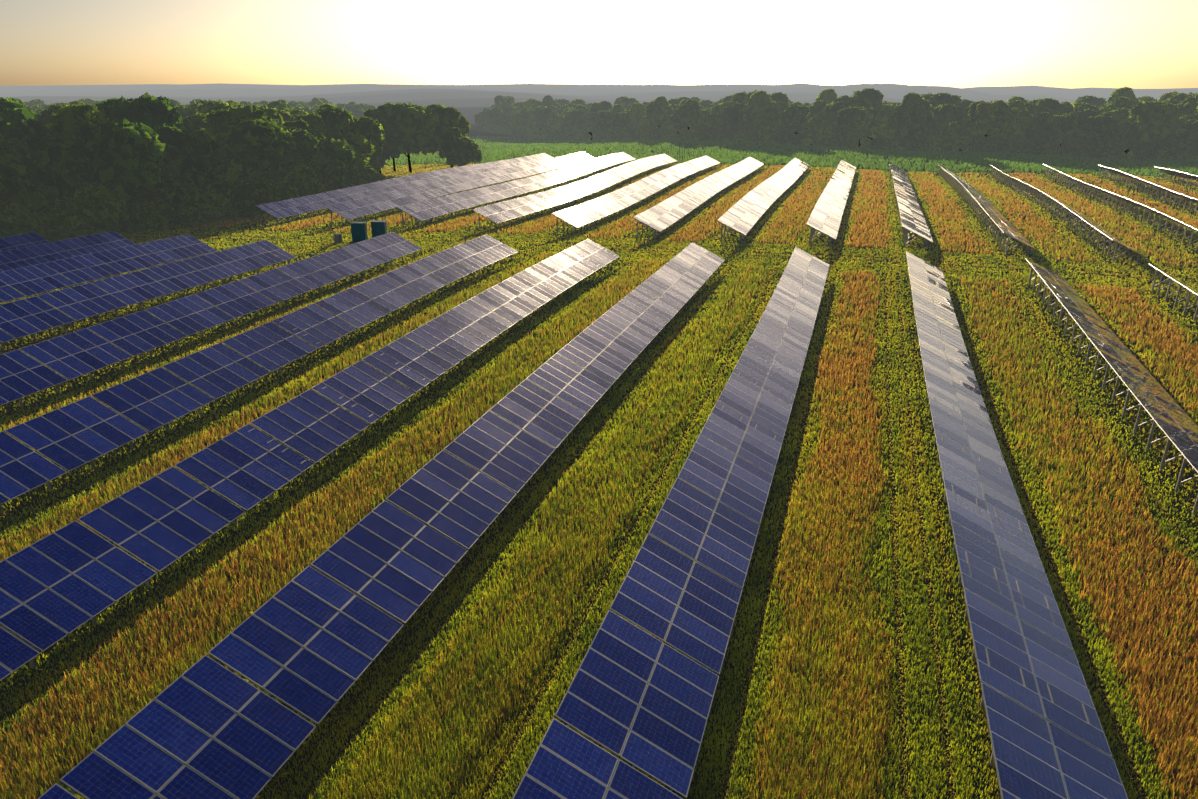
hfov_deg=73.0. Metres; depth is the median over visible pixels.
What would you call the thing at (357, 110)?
tree
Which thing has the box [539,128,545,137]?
tree
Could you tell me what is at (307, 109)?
tree
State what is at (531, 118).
tree
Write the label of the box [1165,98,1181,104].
tree
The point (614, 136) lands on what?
tree
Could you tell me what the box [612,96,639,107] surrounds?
tree
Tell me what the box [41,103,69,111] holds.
tree
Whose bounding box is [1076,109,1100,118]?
tree
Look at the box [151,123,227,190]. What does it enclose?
tree
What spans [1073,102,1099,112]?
tree
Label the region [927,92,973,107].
tree
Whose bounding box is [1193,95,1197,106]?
tree
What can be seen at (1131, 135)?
tree
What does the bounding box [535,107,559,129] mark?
tree
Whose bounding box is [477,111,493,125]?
tree
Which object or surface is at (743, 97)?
tree
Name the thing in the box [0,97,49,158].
tree
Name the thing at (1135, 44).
sky
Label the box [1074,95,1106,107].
tree
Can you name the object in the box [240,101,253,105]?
tree
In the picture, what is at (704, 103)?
tree
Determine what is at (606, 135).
tree
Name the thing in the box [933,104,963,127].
tree
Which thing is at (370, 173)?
bush
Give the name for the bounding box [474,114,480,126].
tree
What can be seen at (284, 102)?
tree
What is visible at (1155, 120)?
tree
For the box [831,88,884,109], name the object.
tree
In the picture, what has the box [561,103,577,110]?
tree
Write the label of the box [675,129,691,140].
tree
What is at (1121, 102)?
tree
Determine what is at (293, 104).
tree
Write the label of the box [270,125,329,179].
tree
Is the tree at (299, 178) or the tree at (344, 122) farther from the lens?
the tree at (344, 122)
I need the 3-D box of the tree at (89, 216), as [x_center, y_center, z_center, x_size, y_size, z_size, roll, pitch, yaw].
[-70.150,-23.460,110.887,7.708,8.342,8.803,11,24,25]
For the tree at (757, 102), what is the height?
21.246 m
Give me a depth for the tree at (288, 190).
133.80 m
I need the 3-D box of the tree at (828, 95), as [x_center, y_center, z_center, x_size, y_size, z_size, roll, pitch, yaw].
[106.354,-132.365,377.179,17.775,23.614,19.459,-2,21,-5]
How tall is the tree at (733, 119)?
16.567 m
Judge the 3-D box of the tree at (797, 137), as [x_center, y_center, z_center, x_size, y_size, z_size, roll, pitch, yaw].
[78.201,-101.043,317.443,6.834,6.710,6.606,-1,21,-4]
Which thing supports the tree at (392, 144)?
on the terrain at (468, 101)
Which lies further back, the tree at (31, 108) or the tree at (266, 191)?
the tree at (31, 108)
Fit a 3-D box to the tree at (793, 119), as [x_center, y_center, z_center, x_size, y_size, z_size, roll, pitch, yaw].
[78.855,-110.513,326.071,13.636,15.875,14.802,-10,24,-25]
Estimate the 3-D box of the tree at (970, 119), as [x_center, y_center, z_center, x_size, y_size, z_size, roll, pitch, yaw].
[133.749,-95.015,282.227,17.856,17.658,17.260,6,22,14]
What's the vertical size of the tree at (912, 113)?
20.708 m
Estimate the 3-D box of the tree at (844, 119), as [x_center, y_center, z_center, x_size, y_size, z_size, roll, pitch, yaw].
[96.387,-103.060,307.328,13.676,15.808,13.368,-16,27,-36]
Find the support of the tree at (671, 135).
on the terrain at (468, 101)
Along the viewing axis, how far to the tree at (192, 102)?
382.90 m
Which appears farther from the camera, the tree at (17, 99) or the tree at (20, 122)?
the tree at (17, 99)
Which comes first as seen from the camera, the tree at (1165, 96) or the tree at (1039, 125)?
the tree at (1039, 125)
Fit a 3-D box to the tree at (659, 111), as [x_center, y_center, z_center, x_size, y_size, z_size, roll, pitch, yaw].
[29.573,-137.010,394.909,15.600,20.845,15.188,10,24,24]
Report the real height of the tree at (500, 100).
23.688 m
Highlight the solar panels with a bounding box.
[0,152,1197,798]
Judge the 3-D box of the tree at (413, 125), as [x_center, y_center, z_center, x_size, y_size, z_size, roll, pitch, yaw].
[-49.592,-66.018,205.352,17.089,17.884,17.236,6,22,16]
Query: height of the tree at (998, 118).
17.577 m
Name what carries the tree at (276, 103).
on the terrain at (468, 101)
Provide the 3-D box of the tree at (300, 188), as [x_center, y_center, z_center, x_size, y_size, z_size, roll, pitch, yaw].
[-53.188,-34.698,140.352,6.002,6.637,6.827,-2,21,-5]
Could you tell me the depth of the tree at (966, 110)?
292.90 m
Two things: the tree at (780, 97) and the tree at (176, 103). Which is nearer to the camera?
the tree at (176, 103)
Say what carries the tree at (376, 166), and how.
on the terrain at (468, 101)
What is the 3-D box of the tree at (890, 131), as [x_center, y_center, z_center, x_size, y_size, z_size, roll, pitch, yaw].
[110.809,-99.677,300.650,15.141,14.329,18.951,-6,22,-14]
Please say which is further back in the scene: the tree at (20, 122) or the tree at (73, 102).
the tree at (73, 102)
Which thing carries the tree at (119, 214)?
on the terrain at (468, 101)
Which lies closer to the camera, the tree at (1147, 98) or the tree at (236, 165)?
the tree at (236, 165)
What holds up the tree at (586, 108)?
on the terrain at (468, 101)
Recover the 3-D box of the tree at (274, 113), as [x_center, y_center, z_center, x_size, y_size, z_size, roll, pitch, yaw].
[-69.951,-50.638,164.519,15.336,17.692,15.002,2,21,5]
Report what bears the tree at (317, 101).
on the terrain at (468, 101)
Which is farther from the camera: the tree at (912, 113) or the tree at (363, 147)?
the tree at (912, 113)
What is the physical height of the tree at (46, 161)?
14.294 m
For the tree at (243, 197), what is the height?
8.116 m
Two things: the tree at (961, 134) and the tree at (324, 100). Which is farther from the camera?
the tree at (324, 100)
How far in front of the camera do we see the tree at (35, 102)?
438.32 m
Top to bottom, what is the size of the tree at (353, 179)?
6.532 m
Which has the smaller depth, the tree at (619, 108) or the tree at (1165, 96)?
the tree at (1165, 96)
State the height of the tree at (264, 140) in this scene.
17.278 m
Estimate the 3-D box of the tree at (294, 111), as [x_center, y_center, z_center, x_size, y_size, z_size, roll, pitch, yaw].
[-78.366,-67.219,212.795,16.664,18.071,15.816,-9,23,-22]
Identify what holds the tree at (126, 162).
on the terrain at (468, 101)
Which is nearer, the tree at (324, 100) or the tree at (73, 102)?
the tree at (73, 102)
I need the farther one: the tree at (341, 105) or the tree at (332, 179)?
the tree at (341, 105)
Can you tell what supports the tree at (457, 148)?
on the terrain at (468, 101)
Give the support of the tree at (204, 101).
on the terrain at (468, 101)
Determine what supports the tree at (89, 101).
on the terrain at (468, 101)
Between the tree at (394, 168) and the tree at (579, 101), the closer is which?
the tree at (394, 168)
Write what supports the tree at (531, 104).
on the terrain at (468, 101)
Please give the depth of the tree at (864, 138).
312.08 m
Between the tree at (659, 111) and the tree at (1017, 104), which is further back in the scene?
the tree at (659, 111)
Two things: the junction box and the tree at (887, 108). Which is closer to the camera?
the junction box
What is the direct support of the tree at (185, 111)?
on the terrain at (468, 101)
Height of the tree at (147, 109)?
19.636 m
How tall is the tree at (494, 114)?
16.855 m
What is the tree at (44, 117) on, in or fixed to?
on the terrain at (468, 101)
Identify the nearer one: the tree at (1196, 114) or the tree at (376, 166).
the tree at (376, 166)
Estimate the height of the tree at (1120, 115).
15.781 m
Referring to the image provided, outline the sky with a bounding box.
[0,0,1197,88]
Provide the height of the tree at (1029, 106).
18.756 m
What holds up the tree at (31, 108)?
on the terrain at (468, 101)
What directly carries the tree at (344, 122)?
on the terrain at (468, 101)
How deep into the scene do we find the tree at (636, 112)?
416.57 m
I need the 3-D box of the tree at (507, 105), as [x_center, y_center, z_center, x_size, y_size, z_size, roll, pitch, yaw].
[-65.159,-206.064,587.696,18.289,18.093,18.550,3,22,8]
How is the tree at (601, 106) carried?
on the terrain at (468, 101)
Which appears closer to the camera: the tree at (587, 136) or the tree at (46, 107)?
the tree at (46, 107)
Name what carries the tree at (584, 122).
on the terrain at (468, 101)
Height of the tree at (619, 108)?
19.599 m
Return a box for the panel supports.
[0,155,1197,798]
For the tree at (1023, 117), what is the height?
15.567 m
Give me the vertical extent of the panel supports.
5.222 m
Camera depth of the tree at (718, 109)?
359.47 m
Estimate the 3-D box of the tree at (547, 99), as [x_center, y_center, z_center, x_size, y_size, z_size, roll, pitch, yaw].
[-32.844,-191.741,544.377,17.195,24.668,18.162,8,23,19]
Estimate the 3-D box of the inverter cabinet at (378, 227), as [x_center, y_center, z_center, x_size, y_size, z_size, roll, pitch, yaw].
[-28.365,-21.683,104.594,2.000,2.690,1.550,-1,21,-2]
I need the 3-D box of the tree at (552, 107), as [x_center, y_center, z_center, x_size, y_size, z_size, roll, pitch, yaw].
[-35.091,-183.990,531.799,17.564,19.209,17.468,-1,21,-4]
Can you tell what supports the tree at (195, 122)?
on the terrain at (468, 101)
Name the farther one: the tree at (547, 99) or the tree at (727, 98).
the tree at (547, 99)
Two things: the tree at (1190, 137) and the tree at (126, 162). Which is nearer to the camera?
the tree at (126, 162)
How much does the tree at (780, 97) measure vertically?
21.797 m
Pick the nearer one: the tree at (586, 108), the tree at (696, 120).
the tree at (696, 120)
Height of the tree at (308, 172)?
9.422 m
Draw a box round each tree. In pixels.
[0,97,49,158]
[0,200,49,242]
[0,221,18,237]
[4,136,90,212]
[13,98,32,105]
[26,106,37,110]
[28,99,43,105]
[31,103,128,206]
[37,104,68,127]
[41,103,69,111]
[43,197,120,239]
[67,182,130,234]
[69,101,85,104]
[73,118,173,201]
[75,98,99,105]
[95,92,200,165]
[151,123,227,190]
[170,99,187,106]
[175,102,201,117]
[180,111,206,133]
[190,99,202,104]
[190,99,243,108]
[194,100,237,113]
[201,120,269,182]
[203,104,296,176]
[221,180,265,218]
[226,100,240,104]
[229,104,284,125]
[237,169,280,203]
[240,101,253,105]
[253,101,267,104]
[267,100,286,107]
[267,178,299,201]
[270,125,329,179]
[273,107,307,121]
[276,99,291,107]
[278,165,320,195]
[281,165,327,194]
[282,118,354,180]
[285,108,309,115]
[286,112,375,172]
[288,102,300,107]
[291,182,303,196]
[297,101,309,106]
[301,107,314,111]
[305,97,322,107]
[312,164,343,190]
[314,103,336,109]
[314,106,385,157]
[320,98,331,103]
[335,103,349,106]
[343,169,359,187]
[344,104,365,117]
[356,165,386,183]
[357,173,371,184]
[358,103,376,109]
[364,108,402,173]
[368,157,380,172]
[377,102,437,172]
[392,157,395,171]
[424,104,470,167]
[437,127,481,166]
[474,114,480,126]
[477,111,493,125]
[487,107,505,124]
[490,94,514,108]
[501,102,514,107]
[515,98,543,112]
[524,106,547,129]
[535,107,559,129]
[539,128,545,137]
[542,95,560,107]
[542,104,556,110]
[554,99,569,105]
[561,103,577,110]
[561,135,569,140]
[571,99,591,106]
[574,105,590,111]
[577,112,593,139]
[583,133,591,139]
[586,101,611,116]
[601,132,611,139]
[611,104,625,112]
[611,133,618,138]
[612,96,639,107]
[619,131,631,139]
[625,102,646,131]
[629,129,636,139]
[645,96,674,127]
[651,128,663,140]
[665,130,677,140]
[667,97,690,104]
[669,99,689,109]
[670,99,701,129]
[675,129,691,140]
[686,109,710,131]
[698,100,716,107]
[710,101,736,114]
[715,95,731,105]
[721,103,753,132]
[731,90,757,104]
[742,90,781,131]
[769,92,789,106]
[775,101,787,112]
[781,104,811,133]
[790,133,807,144]
[794,101,809,105]
[804,100,828,116]
[810,88,837,104]
[823,101,849,124]
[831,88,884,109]
[833,106,863,137]
[851,108,885,139]
[858,136,870,146]
[875,115,906,144]
[881,104,898,118]
[888,92,933,142]
[914,117,942,138]
[921,93,938,107]
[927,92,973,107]
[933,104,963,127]
[935,121,981,147]
[950,139,967,151]
[955,100,1011,135]
[964,101,974,114]
[967,100,1016,137]
[1003,107,1031,140]
[1007,96,1028,102]
[1007,100,1033,120]
[1021,112,1057,142]
[1025,98,1040,113]
[1030,97,1074,118]
[1045,112,1084,146]
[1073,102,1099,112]
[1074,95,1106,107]
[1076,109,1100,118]
[1097,96,1132,112]
[1100,87,1141,107]
[1100,107,1130,126]
[1119,124,1141,152]
[1125,100,1181,141]
[1136,95,1156,101]
[1158,91,1195,101]
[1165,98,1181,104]
[1166,92,1197,99]
[1173,114,1197,143]
[1174,96,1196,116]
[1175,119,1197,150]
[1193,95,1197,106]
[1193,102,1197,118]
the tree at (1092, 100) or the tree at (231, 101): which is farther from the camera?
the tree at (1092, 100)
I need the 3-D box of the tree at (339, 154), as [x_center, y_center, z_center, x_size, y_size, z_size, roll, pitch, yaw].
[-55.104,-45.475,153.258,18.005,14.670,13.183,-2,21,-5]
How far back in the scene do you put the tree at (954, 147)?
279.59 m
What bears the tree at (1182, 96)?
on the terrain at (468, 101)
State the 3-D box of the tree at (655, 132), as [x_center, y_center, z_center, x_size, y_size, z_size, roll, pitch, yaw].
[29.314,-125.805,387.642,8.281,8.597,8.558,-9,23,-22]
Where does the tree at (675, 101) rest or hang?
on the terrain at (468, 101)
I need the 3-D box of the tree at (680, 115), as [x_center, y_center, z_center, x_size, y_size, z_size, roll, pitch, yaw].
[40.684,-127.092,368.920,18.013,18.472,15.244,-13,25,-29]
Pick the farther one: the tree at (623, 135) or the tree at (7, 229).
the tree at (623, 135)
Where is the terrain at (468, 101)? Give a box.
[0,83,1197,798]
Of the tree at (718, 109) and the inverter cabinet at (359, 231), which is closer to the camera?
the inverter cabinet at (359, 231)
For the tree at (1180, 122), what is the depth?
256.69 m
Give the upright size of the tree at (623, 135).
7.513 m
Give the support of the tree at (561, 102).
on the terrain at (468, 101)
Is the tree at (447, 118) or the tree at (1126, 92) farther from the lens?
the tree at (1126, 92)
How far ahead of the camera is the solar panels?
39.41 m
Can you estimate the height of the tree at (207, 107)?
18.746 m
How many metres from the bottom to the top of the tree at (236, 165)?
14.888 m
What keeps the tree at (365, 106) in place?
on the terrain at (468, 101)
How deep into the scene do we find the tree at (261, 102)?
489.16 m
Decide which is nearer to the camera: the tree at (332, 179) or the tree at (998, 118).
the tree at (332, 179)
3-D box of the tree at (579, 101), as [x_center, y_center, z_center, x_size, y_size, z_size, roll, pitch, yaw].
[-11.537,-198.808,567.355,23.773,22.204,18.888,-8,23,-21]
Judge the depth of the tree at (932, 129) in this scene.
289.78 m
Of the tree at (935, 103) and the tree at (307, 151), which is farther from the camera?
the tree at (935, 103)
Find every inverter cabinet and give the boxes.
[350,222,367,242]
[370,220,386,237]
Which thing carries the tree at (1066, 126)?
on the terrain at (468, 101)
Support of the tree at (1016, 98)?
on the terrain at (468, 101)
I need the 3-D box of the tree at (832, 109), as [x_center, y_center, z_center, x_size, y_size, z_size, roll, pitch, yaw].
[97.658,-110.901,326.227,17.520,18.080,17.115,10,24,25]
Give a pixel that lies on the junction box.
(337, 237)
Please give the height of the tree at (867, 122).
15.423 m
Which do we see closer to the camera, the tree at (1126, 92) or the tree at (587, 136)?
the tree at (1126, 92)
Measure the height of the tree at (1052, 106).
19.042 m
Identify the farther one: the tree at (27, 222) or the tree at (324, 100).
the tree at (324, 100)
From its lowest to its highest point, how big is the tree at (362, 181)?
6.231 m
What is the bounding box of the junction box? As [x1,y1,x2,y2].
[333,233,342,242]
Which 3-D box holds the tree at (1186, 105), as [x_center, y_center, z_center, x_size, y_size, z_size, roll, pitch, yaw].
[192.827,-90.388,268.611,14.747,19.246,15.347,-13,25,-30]
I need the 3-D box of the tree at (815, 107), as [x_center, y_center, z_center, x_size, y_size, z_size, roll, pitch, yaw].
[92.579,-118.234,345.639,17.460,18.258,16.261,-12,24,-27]
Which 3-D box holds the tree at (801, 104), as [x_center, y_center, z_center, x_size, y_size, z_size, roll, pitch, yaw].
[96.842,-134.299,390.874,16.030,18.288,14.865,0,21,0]
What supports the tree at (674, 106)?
on the terrain at (468, 101)
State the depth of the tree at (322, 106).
187.30 m
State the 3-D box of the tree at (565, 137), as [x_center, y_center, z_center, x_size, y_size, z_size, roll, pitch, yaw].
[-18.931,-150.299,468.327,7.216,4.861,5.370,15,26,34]
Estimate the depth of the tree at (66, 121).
113.60 m
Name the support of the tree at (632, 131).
on the terrain at (468, 101)
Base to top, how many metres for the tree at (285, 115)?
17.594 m
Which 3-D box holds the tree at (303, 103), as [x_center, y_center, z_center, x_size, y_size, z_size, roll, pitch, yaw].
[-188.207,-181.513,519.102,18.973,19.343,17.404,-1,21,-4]
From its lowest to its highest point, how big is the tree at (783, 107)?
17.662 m

